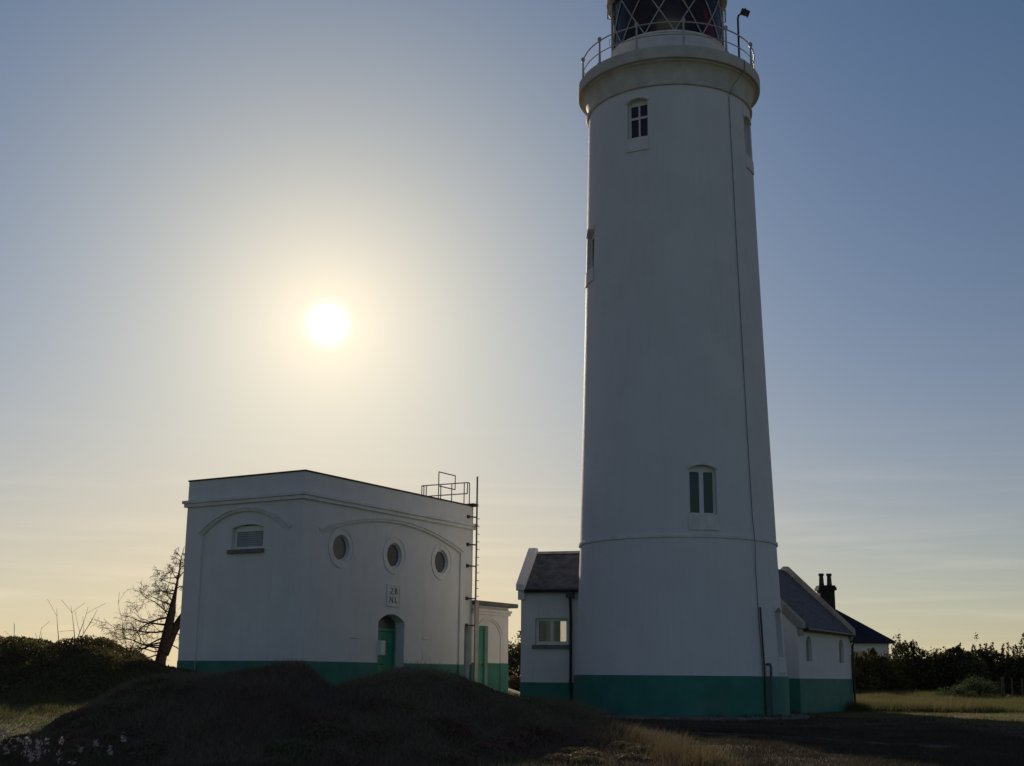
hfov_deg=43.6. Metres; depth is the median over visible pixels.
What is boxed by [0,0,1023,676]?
sky
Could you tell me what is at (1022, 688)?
fence post
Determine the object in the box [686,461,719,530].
window
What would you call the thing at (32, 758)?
seed heads
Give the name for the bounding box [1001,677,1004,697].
fence post
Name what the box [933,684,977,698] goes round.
bush
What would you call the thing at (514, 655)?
distant bush
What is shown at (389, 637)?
door
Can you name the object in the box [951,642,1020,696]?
hedge shrub
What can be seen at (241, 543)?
louvre window
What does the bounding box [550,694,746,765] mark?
dry grass
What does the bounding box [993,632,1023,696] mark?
hedge shrub
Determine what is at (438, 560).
round window
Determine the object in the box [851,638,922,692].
hedge shrub
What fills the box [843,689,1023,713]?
long grass
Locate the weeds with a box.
[595,709,809,720]
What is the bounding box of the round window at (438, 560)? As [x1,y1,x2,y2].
[431,544,451,579]
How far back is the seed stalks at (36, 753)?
16.12 m
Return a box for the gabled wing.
[778,566,855,713]
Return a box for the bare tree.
[89,546,184,664]
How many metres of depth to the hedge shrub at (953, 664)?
71.54 m
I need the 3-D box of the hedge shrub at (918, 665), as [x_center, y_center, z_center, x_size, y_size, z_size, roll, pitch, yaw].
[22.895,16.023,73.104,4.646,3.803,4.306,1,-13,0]
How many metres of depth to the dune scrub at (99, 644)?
29.74 m
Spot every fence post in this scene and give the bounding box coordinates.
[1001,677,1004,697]
[1011,678,1013,696]
[1021,678,1023,698]
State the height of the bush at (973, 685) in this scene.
1.450 m
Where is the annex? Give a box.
[471,600,517,692]
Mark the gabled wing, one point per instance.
(818, 632)
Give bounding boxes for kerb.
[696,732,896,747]
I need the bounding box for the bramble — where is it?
[0,673,679,765]
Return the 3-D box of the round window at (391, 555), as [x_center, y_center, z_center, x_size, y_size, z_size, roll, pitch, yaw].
[-4.092,5.936,44.085,0.150,1.305,1.305,-7,-15,30]
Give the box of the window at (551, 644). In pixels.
[532,618,568,648]
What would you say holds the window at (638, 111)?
in the lighthouse
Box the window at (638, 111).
[625,94,648,152]
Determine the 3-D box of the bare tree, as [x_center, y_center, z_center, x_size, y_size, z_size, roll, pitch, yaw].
[-13.779,8.666,46.824,4.204,5.490,3.867,-6,-15,27]
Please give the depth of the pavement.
37.73 m
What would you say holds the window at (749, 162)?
in the lighthouse
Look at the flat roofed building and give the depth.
41.74 m
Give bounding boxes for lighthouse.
[573,0,789,715]
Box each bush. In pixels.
[508,631,520,690]
[508,675,520,690]
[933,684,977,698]
[956,673,1005,696]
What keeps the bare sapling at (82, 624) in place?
on the ground at (258, 702)
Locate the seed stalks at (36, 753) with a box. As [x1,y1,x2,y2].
[0,733,122,765]
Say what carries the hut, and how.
on the ground at (258, 702)
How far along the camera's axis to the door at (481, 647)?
48.46 m
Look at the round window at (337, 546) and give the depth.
41.69 m
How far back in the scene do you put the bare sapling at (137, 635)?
31.42 m
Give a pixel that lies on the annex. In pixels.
(493, 648)
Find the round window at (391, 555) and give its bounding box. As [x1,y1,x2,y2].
[383,536,405,573]
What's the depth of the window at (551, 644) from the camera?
44.94 m
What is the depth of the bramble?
18.52 m
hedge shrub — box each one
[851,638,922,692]
[851,660,868,691]
[884,634,954,691]
[915,632,1001,694]
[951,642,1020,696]
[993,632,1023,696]
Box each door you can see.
[377,628,395,672]
[478,626,484,683]
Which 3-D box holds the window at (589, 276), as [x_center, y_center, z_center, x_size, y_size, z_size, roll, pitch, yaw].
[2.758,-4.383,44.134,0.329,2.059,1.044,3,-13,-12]
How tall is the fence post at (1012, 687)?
1.352 m
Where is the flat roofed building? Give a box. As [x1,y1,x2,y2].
[177,469,479,686]
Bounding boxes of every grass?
[0,644,1023,765]
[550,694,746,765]
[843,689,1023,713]
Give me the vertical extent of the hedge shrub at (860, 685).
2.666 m
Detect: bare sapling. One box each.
[60,603,105,641]
[118,594,167,659]
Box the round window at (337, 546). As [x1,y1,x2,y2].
[328,528,353,567]
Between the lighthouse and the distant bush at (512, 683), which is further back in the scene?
the distant bush at (512, 683)
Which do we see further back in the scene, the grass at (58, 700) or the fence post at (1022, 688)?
the fence post at (1022, 688)
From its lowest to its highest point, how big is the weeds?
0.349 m
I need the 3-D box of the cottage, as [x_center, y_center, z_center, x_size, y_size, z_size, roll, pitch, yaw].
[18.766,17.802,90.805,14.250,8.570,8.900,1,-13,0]
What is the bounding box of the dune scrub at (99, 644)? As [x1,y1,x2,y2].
[0,634,207,698]
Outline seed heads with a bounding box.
[0,728,126,764]
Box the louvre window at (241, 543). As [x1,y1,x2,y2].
[227,525,263,553]
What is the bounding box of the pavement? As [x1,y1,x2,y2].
[605,714,808,720]
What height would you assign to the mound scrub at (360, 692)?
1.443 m
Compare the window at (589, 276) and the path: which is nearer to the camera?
the path
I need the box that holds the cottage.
[815,573,894,659]
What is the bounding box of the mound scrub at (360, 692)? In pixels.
[0,662,753,765]
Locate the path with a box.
[721,734,926,745]
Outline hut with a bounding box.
[516,548,579,700]
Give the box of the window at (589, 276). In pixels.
[585,225,594,287]
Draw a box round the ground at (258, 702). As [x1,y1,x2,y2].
[0,646,1023,765]
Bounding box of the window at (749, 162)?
[743,113,753,174]

